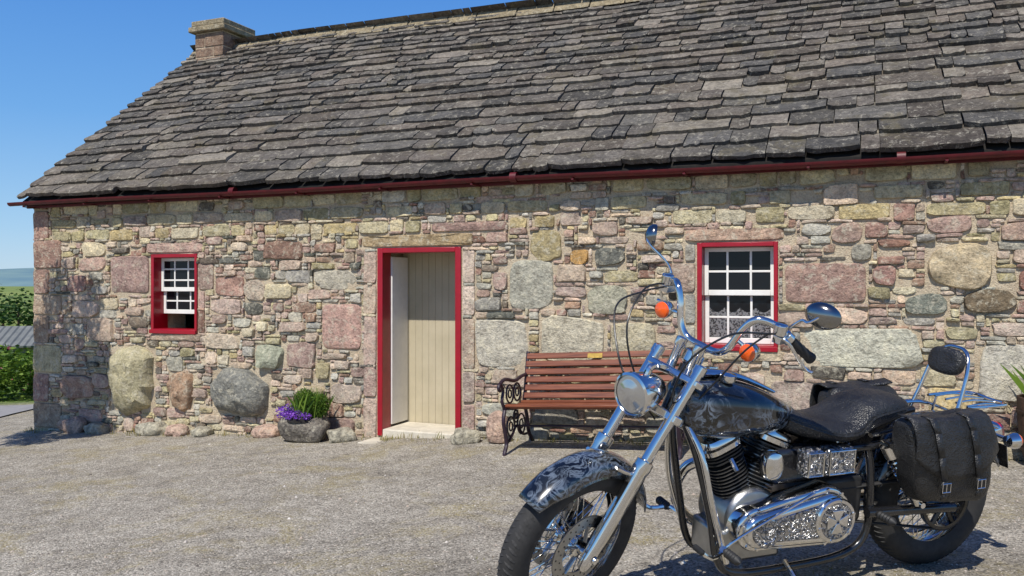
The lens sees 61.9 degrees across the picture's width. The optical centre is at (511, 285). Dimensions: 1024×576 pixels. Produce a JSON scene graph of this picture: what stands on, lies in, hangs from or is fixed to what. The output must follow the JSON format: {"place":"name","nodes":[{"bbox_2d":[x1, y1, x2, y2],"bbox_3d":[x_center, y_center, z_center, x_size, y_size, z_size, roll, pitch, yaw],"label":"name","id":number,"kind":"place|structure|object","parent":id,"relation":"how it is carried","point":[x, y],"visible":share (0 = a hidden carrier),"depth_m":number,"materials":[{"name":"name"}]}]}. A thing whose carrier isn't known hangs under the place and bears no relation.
{"place":"outdoors","nodes":[
{"label":"outdoors","id":0,"kind":"place"},
{"bbox_2d":[0,268,33,285],"bbox_3d":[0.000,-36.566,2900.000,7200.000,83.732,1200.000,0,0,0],"label":"hills","id":1,"kind":"structure","parent":0,"point":[17,277],"depth_m":2626.85,"materials":[{"name":"blue"}]},
{"bbox_2d":[0,404,33,416],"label":"road","id":2,"kind":"structure","parent":0,"point":[7,409],"depth_m":12.42,"materials":[{"name":"grey asphalt"}]},
{"bbox_2d":[0,0,552,268],"label":"sky","id":3,"kind":"structure","parent":0,"point":[68,67],"materials":[{"name":"blue"}]},
{"bbox_2d":[0,286,1023,575],"bbox_3d":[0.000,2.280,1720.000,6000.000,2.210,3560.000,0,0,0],"label":"gravel ground","id":4,"kind":"structure","parent":0,"point":[192,514],"depth_m":5.41,"materials":[{"name":"grey gravel"}]},
{"bbox_2d":[0,342,33,400],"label":"hedge","id":5,"kind":"object","parent":4,"relation":"on","point":[16,369],"visible":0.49,"depth_m":13.82,"materials":[{"name":"green plant"}]},
{"bbox_2d":[0,287,33,325],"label":"tree line","id":6,"kind":"object","parent":4,"relation":"on","point":[12,315],"visible":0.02,"depth_m":67.69,"materials":[{"name":"green plant"}]},
{"bbox_2d":[0,326,33,353],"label":"farm shed","id":7,"kind":"structure","parent":4,"relation":"on","point":[21,336],"depth_m":37.24,"materials":[{"name":"grey metal"}]},
{"bbox_2d":[57,416,86,433],"bbox_3d":[-4.987,1.587,9.679,0.372,0.206,0.235,0,0,20],"label":"rock","id":8,"kind":"object","parent":4,"relation":"on","point":[74,425],"visible":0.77,"depth_m":9.58,"materials":[{"name":"grey stone"}]},
{"bbox_2d":[83,421,109,433],"bbox_3d":[-4.631,1.597,9.539,0.240,0.134,0.238,0,0,20],"label":"rock","id":9,"kind":"object","parent":4,"relation":"on","point":[97,427],"visible":0.83,"depth_m":9.46,"materials":[{"name":"grey stone"}]},
{"bbox_2d":[135,422,168,435],"bbox_3d":[-3.880,1.549,9.211,0.420,0.165,0.230,0,0,19],"label":"rock","id":10,"kind":"object","parent":4,"relation":"on","point":[149,429],"visible":0.73,"depth_m":9.12,"materials":[{"name":"grey stone"}]},
{"bbox_2d":[164,424,189,436],"bbox_3d":[-3.553,1.542,9.079,0.252,0.135,0.229,0,0,25],"label":"rock","id":11,"kind":"object","parent":4,"relation":"on","point":[175,430],"visible":0.88,"depth_m":9.00,"materials":[{"name":"pink stone"}]},
{"bbox_2d":[190,426,213,436],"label":"rock","id":12,"kind":"object","parent":4,"relation":"on","point":[201,431],"visible":0.96,"depth_m":8.90,"materials":[{"name":"grey stone"}]},
{"bbox_2d":[251,424,279,437],"bbox_3d":[-2.494,1.474,8.640,0.332,0.145,0.238,0,0,27],"label":"rock","id":13,"kind":"object","parent":4,"relation":"on","point":[266,431],"visible":0.75,"depth_m":8.55,"materials":[{"name":"pink stone"}]},
{"bbox_2d":[275,386,335,442],"bbox_3d":[-1.984,1.229,8.287,0.536,0.525,0.508,0,0,23],"label":"flower planter","id":14,"kind":"object","parent":4,"relation":"on","point":[302,419],"visible":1,"depth_m":8.12,"materials":[{"name":"stone"}]},
{"bbox_2d":[327,427,356,442],"bbox_3d":[-1.619,1.420,8.121,0.276,0.135,0.208,0,0,-17],"label":"rock","id":15,"kind":"object","parent":4,"relation":"on","point":[342,434],"visible":0.99,"depth_m":8.04,"materials":[{"name":"grey stone"}]},
{"bbox_2d":[450,427,480,444],"bbox_3d":[-0.420,1.348,7.663,0.270,0.142,0.213,0,0,-6],"label":"rock","id":16,"kind":"object","parent":4,"relation":"on","point":[461,436],"visible":1,"depth_m":7.58,"materials":[{"name":"grey stone"}]},
{"bbox_2d":[486,410,507,442],"bbox_3d":[-0.132,1.242,7.520,0.201,0.280,0.118,0,0,23],"label":"rock","id":17,"kind":"object","parent":4,"relation":"on","point":[494,431],"visible":0.73,"depth_m":7.47,"materials":[{"name":"pink stone"}]},
{"bbox_2d":[7,0,1023,459],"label":"stone cottage","id":18,"kind":"structure","parent":4,"relation":"on","point":[431,224],"depth_m":8.07,"materials":[{"name":"stone"}]},
{"bbox_2d":[149,254,197,334],"bbox_3d":[-3.622,0.092,9.300,0.646,0.860,0.235,0,0,23],"label":"window frame","id":19,"kind":"structure","parent":18,"relation":"in","point":[159,319],"depth_m":9.33,"materials":[{"name":"red paint"}]},
{"bbox_2d":[165,261,193,309],"bbox_3d":[-3.599,0.005,9.345,0.546,0.590,0.040,0,0,23],"label":"window glass","id":20,"kind":"structure","parent":18,"relation":"in","point":[169,274],"depth_m":9.36,"materials":[{"name":"black"}]},
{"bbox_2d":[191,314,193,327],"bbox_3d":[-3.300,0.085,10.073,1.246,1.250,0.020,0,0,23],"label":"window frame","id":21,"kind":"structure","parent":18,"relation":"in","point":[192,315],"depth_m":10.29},
{"bbox_2d":[391,257,407,423],"bbox_3d":[-1.133,0.539,8.510,0.042,1.642,0.310,0,0,23],"label":"door leaf","id":22,"kind":"structure","parent":18,"relation":"in","point":[399,265],"depth_m":8.49,"materials":[{"name":"white paint"}]},
{"bbox_2d":[697,241,777,351],"bbox_3d":[1.860,0.090,7.016,0.644,0.884,0.235,0,0,23],"label":"window frame","id":23,"kind":"structure","parent":18,"relation":"in","point":[700,246],"depth_m":6.99,"materials":[{"name":"red paint"}]},
{"bbox_2d":[709,251,770,338],"bbox_3d":[1.883,0.083,7.061,0.544,0.774,0.040,0,0,23],"label":"window glass","id":24,"kind":"structure","parent":18,"relation":"in","point":[740,260],"depth_m":7.05,"materials":[{"name":"black"}]},
{"bbox_2d":[23,426,1023,575],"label":"weeds","id":25,"kind":"object","parent":4,"relation":"on","point":[381,438],"visible":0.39,"depth_m":7.57,"materials":[{"name":"green plant"}]},
{"bbox_2d":[497,347,691,459],"bbox_3d":[0.697,0.962,6.981,1.490,0.837,0.754,-3,-1,23],"label":"park bench","id":26,"kind":"object","parent":4,"relation":"on","point":[525,404],"visible":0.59,"depth_m":7.22,"materials":[{"name":"brown wood"}]},
{"bbox_2d":[497,224,841,575],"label":"front end","id":27,"kind":"object","parent":4,"relation":"on","point":[557,507],"visible":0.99,"depth_m":3.18,"materials":[{"name":"metal"}]},
{"bbox_2d":[661,362,956,575],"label":"frame","id":28,"kind":"object","parent":27,"relation":"attached to","point":[870,510],"visible":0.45,"depth_m":3.54,"materials":[{"name":"metal"}]},
{"bbox_2d":[663,377,793,438],"bbox_3d":[0.888,0.478,3.442,0.580,0.248,0.297,-1,8,-18],"label":"fuel tank","id":29,"kind":"object","parent":28,"relation":"on","point":[720,409],"visible":0.69,"depth_m":3.30,"materials":[{"name":"metal"}]},
{"bbox_2d":[704,365,774,392],"bbox_3d":[0.857,0.382,3.427,0.431,0.118,0.184,0,0,-39],"label":"tank console","id":30,"kind":"object","parent":29,"relation":"attached to","point":[730,377],"visible":0.68,"depth_m":3.40,"materials":[{"name":"silver metal"}]},
{"bbox_2d":[646,427,815,564],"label":"forward controls","id":31,"kind":"object","parent":28,"relation":"attached to","point":[720,546],"visible":0.74,"depth_m":3.29,"materials":[{"name":"silver metal"}]},
{"bbox_2d":[656,496,896,565],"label":"footpegs","id":32,"kind":"object","parent":31,"relation":"attached to","point":[736,560],"visible":0.98,"depth_m":3.41,"materials":[{"name":"rubber"}]},
{"bbox_2d":[691,483,796,562],"bbox_3d":[1.015,0.945,3.554,0.490,0.310,0.240,-1,8,-18],"label":"crankcase","id":33,"kind":"object","parent":28,"relation":"attached to","point":[726,507],"visible":0.34,"depth_m":3.44,"materials":[{"name":"silver metal"}]},
{"bbox_2d":[708,453,751,496],"bbox_3d":[0.869,0.756,3.477,0.201,0.188,0.164,-1,8,-18],"label":"front cylinder","id":34,"kind":"object","parent":33,"relation":"on","point":[726,465],"visible":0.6,"depth_m":3.41,"materials":[{"name":"metal"}]},
{"bbox_2d":[706,443,743,467],"bbox_3d":[0.833,0.665,3.451,0.176,0.102,0.176,-1,8,-18],"label":"front cylinder head","id":35,"kind":"object","parent":34,"relation":"on","point":[725,457],"visible":0.41,"depth_m":3.37},
{"bbox_2d":[697,436,740,457],"bbox_3d":[0.819,0.622,3.440,0.174,0.108,0.180,-1,8,-18],"label":"front cylinder rocker cover","id":36,"kind":"object","parent":35,"relation":"on","point":[713,447],"visible":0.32,"depth_m":3.36,"materials":[{"name":"silver metal"}]},
{"bbox_2d":[728,458,739,472],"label":"front cylinder pushrods","id":37,"kind":"object","parent":35,"relation":"attached to","point":[733,464],"visible":0.33,"depth_m":3.35,"materials":[{"name":"silver metal"}]},
{"bbox_2d":[709,454,751,497],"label":"front cylinder fin edges","id":38,"kind":"object","parent":33,"relation":"on","point":[730,478],"visible":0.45,"depth_m":3.40,"materials":[{"name":"metal"}]},
{"bbox_2d":[742,445,772,491],"bbox_3d":[1.000,0.753,3.521,0.201,0.188,0.164,-1,8,-18],"label":"cylinder","id":39,"kind":"object","parent":33,"relation":"on","point":[753,450],"visible":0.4,"depth_m":3.46,"materials":[{"name":"black metal"}]},
{"bbox_2d":[741,435,779,452],"bbox_3d":[1.040,0.659,3.520,0.176,0.102,0.176,-1,8,-18],"label":"cylinder head","id":40,"kind":"object","parent":39,"relation":"on","point":[757,443],"visible":0.62,"depth_m":3.46},
{"bbox_2d":[755,430,792,448],"bbox_3d":[1.055,0.616,3.519,0.174,0.108,0.180,-1,8,-18],"label":"cylinder rocker cover","id":41,"kind":"object","parent":40,"relation":"on","point":[780,439],"visible":0.48,"depth_m":3.44,"materials":[{"name":"silver metal"}]},
{"bbox_2d":[743,447,772,488],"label":"cylinder fin edges","id":42,"kind":"object","parent":33,"relation":"on","point":[756,471],"visible":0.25,"depth_m":3.44,"materials":[{"name":"silver metal"}]},
{"bbox_2d":[726,479,847,550],"bbox_3d":[1.121,0.931,3.419,0.535,0.250,0.116,-1,8,-18],"label":"primary case","id":43,"kind":"object","parent":33,"relation":"attached to","point":[773,503],"visible":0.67,"depth_m":3.37,"materials":[{"name":"silver metal"}]},
{"bbox_2d":[754,519,780,548],"bbox_3d":[0.992,0.963,3.310,0.120,0.120,0.010,-1,8,-18],"label":"stator cover","id":44,"kind":"object","parent":43,"relation":"on","point":[767,535],"visible":1,"depth_m":3.31,"materials":[{"name":"silver metal"}]},
{"bbox_2d":[753,505,821,541],"bbox_3d":[1.139,0.939,3.364,0.439,0.154,0.006,-1,9,-19],"label":"primary engraved panel","id":45,"kind":"object","parent":43,"relation":"attached to","point":[800,525],"visible":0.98,"depth_m":3.36,"materials":[{"name":"silver metal"}]},
{"bbox_2d":[740,488,855,551],"bbox_3d":[1.137,0.938,3.368,0.517,0.240,0.052,-1,8,-18],"label":"derby ring","id":46,"kind":"object","parent":43,"relation":"attached to","point":[826,505],"visible":0.91,"depth_m":3.39,"materials":[{"name":"silver metal"}]},
{"bbox_2d":[821,503,851,538],"bbox_3d":[1.293,0.939,3.400,0.149,0.149,0.006,-1,8,-19],"label":"derby plate","id":47,"kind":"object","parent":43,"relation":"attached to","point":[829,513],"visible":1,"depth_m":3.39,"materials":[{"name":"silver metal"}]},
{"bbox_2d":[827,509,847,533],"bbox_3d":[1.295,0.940,3.394,0.096,0.096,0.008,-1,8,-19],"label":"derby cross","id":48,"kind":"object","parent":47,"relation":"attached to","point":[832,522],"visible":1,"depth_m":3.39,"materials":[{"name":"silver metal"}]},
{"bbox_3d":[1.006,0.743,3.516,0.143,0.210,0.258,-1,8,-18],"label":"rear cylinder","id":49,"kind":"object","parent":33,"relation":"on","visible":0},
{"bbox_2d":[744,450,783,479],"bbox_3d":[0.999,0.697,3.412,0.090,0.116,0.194,-1,8,-19],"label":"horn cover","id":50,"kind":"object","parent":49,"relation":"attached to","point":[770,463],"visible":0.98,"depth_m":3.33,"materials":[{"name":"silver metal"}]},
{"bbox_2d":[669,457,909,524],"bbox_3d":[1.397,0.873,3.847,1.517,0.396,0.185,-1,8,-18],"label":"exhaust","id":51,"kind":"object","parent":28,"relation":"attached to","point":[687,466],"visible":0.18,"depth_m":3.64,"materials":[{"name":"silver metal"}]},
{"bbox_2d":[758,433,836,484],"bbox_3d":[1.177,0.718,3.575,0.340,0.160,0.200,-1,8,-18],"label":"oil tank","id":52,"kind":"object","parent":28,"relation":"attached to","point":[790,474],"visible":0.21,"depth_m":3.46,"materials":[{"name":"metal"}]},
{"bbox_2d":[796,443,854,477],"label":"side covers","id":53,"kind":"object","parent":28,"relation":"attached to","point":[841,462],"visible":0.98,"depth_m":3.42,"materials":[{"name":"silver metal"}]},
{"bbox_2d":[807,449,856,477],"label":"side cover trim","id":54,"kind":"structure","parent":53,"relation":"attached to","point":[823,466],"depth_m":3.40,"materials":[{"name":"silver metal"}]},
{"bbox_2d":[795,473,861,519],"bbox_3d":[1.325,0.883,3.650,0.240,0.200,0.220,-1,8,-18],"label":"gearbox","id":55,"kind":"object","parent":28,"relation":"attached to","point":[843,481],"visible":0.31,"depth_m":3.56,"materials":[{"name":"black metal"}]},
{"bbox_2d":[783,388,907,441],"bbox_3d":[1.365,0.544,3.613,0.649,0.172,0.327,-1,8,-18],"label":"seat","id":56,"kind":"object","parent":28,"relation":"on","point":[852,411],"visible":0.77,"depth_m":3.54,"materials":[{"name":"black leather"}]},
{"bbox_2d":[790,406,911,437],"bbox_3d":[1.370,0.545,3.615,0.604,0.089,0.343,-1,8,-18],"label":"seat piping","id":57,"kind":"object","parent":56,"relation":"attached to","point":[854,435],"visible":0.49,"depth_m":3.44,"materials":[{"name":"black leather"}]},
{"bbox_2d":[837,441,858,467],"bbox_3d":[1.510,0.734,3.877,0.231,0.304,0.064,-1,8,-18],"label":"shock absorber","id":58,"kind":"object","parent":28,"relation":"attached to","point":[857,458],"visible":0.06,"depth_m":3.87,"materials":[{"name":"metal"}]},
{"bbox_2d":[817,381,901,461],"bbox_3d":[1.625,0.643,3.966,0.448,0.386,0.165,-1,8,-18],"label":"saddlebag","id":59,"kind":"object","parent":28,"relation":"attached to","point":[827,393],"visible":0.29,"depth_m":3.89,"materials":[{"name":"black leather"}]},
{"bbox_2d":[825,378,869,383],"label":"saddlebag straps","id":60,"kind":"object","parent":59,"relation":"attached to","point":[833,382],"visible":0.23,"depth_m":3.96,"materials":[{"name":"black leather"}]},
{"bbox_2d":[809,378,892,406],"bbox_3d":[1.602,0.569,3.992,0.444,0.265,0.129,-1,8,-18],"label":"saddlebag flap","id":61,"kind":"object","parent":59,"relation":"attached to","point":[817,388],"visible":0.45,"depth_m":3.96,"materials":[{"name":"black leather"}]},
{"bbox_2d":[879,439,925,508],"bbox_3d":[1.621,0.782,3.548,0.231,0.304,0.064,-1,8,-18],"label":"shock absorber","id":62,"kind":"object","parent":28,"relation":"attached to","point":[887,448],"visible":0.4,"depth_m":3.50,"materials":[{"name":"silver metal"}]},
{"bbox_2d":[855,410,999,486],"bbox_3d":[1.864,0.703,3.805,0.719,0.288,0.205,-1,8,-18],"label":"fender","id":63,"kind":"object","parent":28,"relation":"attached to","point":[882,469],"visible":0.17,"depth_m":3.70,"materials":[{"name":"paint"}]},
{"bbox_2d":[927,390,1007,409],"bbox_3d":[2.065,0.546,3.850,0.267,0.087,0.250,-1,8,-18],"label":"luggage rack","id":64,"kind":"object","parent":63,"relation":"on","point":[992,404],"visible":0.84,"depth_m":3.86,"materials":[{"name":"silver metal"}]},
{"bbox_2d":[993,442,1007,467],"bbox_3d":[2.209,0.762,3.930,0.028,0.108,0.170,-1,8,-18],"label":"plate bracket","id":65,"kind":"object","parent":63,"relation":"attached to","point":[1002,453],"visible":0.26,"depth_m":3.87,"materials":[{"name":"black metal"}]},
{"bbox_2d":[992,421,1021,448],"bbox_3d":[2.159,0.672,3.900,0.131,0.107,0.412,-1,8,-18],"label":"turn signal","id":66,"kind":"object","parent":63,"relation":"attached to","point":[1012,440],"visible":0.38,"depth_m":3.71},
{"bbox_2d":[868,398,998,437],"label":"fender struts","id":67,"kind":"object","parent":28,"relation":"attached to","point":[889,429],"visible":0.31,"depth_m":3.81,"materials":[{"name":"silver metal"}]},
{"bbox_2d":[908,344,969,407],"bbox_3d":[1.906,0.436,3.780,0.142,0.342,0.268,-1,8,-18],"label":"sissy bar","id":68,"kind":"object","parent":28,"relation":"on","point":[964,384],"visible":0.69,"depth_m":3.71,"materials":[{"name":"silver metal"}]},
{"bbox_2d":[928,346,965,375],"bbox_3d":[1.919,0.332,3.769,0.070,0.118,0.184,-1,8,-18],"label":"backrest pad","id":69,"kind":"object","parent":68,"relation":"attached to","point":[947,360],"visible":1,"depth_m":3.74,"materials":[{"name":"black leather"}]},
{"bbox_2d":[892,408,990,501],"bbox_3d":[1.774,0.709,3.525,0.448,0.386,0.165,-1,8,-18],"label":"saddlebag","id":70,"kind":"object","parent":28,"relation":"attached to","point":[917,480],"visible":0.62,"depth_m":3.46,"materials":[{"name":"black leather"}]},
{"bbox_2d":[897,408,998,479],"bbox_3d":[1.777,0.646,3.473,0.444,0.265,0.129,-1,8,-18],"label":"saddlebag flap","id":71,"kind":"object","parent":70,"relation":"attached to","point":[958,443],"visible":0.96,"depth_m":3.42,"materials":[{"name":"black leather"}]},
{"bbox_2d":[921,412,982,500],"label":"saddlebag straps","id":72,"kind":"object","parent":70,"relation":"attached to","point":[941,449],"visible":1,"depth_m":3.43,"materials":[{"name":"black leather"}]},
{"bbox_2d":[942,479,985,493],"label":"saddlebag buckles","id":73,"kind":"object","parent":72,"relation":"attached to","point":[978,480],"visible":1,"depth_m":3.42,"materials":[{"name":"silver metal"}]},
{"bbox_2d":[782,559,796,575],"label":"kick stand","id":74,"kind":"object","parent":4,"relation":"on","point":[788,567],"visible":1,"depth_m":3.46,"materials":[{"name":"silver metal"}]},
{"bbox_2d":[863,474,986,562],"bbox_3d":[1.864,0.934,3.839,0.650,0.650,0.136,-1,8,-18],"label":"tyre","id":75,"kind":"object","parent":4,"relation":"on","point":[901,542],"visible":0.36,"depth_m":3.79,"materials":[{"name":"rubber"}]},
{"bbox_2d":[862,487,978,563],"bbox_3d":[1.864,0.934,3.839,0.652,0.652,0.100,-1,8,-18],"label":"tyre tread","id":76,"kind":"object","parent":75,"relation":"on","point":[877,492],"visible":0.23,"depth_m":3.77,"materials":[{"name":"rubber"}]},
{"bbox_2d":[906,502,959,540],"bbox_3d":[1.864,0.934,3.839,0.456,0.456,0.160,-1,8,-18],"label":"rim and hub","id":77,"kind":"object","parent":75,"relation":"attached to","point":[931,535],"visible":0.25,"depth_m":3.86,"materials":[{"name":"silver metal"}]},
{"bbox_2d":[897,491,905,515],"bbox_3d":[1.832,0.920,3.933,0.292,0.292,0.020,-1,8,-19],"label":"disc","id":78,"kind":"object","parent":77,"relation":"attached to","point":[900,495],"visible":0.03,"depth_m":3.92,"materials":[{"name":"silver metal"}]},
{"bbox_2d":[898,489,958,535],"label":"spokes","id":79,"kind":"object","parent":77,"relation":"attached to","point":[906,498],"visible":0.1,"depth_m":3.85,"materials":[{"name":"silver metal"}]},
{"bbox_2d":[920,501,967,529],"bbox_3d":[1.895,0.948,3.745,0.250,0.250,0.025,-1,8,-19],"label":"drive pulley","id":80,"kind":"object","parent":77,"relation":"attached to","point":[955,518],"visible":0.42,"depth_m":3.76,"materials":[{"name":"black metal"}]},
{"bbox_2d":[841,479,968,530],"bbox_3d":[1.629,0.954,3.656,0.824,0.262,0.024,-1,8,-18],"label":"drive belt","id":81,"kind":"object","parent":80,"relation":"attached to","point":[897,524],"visible":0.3,"depth_m":3.64,"materials":[{"name":"rubber"}]},
{"bbox_2d":[1001,365,1023,457],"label":"potted plant","id":82,"kind":"object","parent":4,"relation":"on","point":[1020,403],"visible":0.84,"depth_m":5.94,"materials":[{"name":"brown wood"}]},
{"bbox_2d":[991,420,1004,435],"bbox_3d":[2.219,0.666,3.920,0.040,0.089,0.092,-1,8,-18],"label":"tail light lens","id":83,"kind":"object","parent":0,"point":[1002,427],"visible":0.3,"depth_m":3.88,"materials":[{"name":"red plastic"}]}
]}

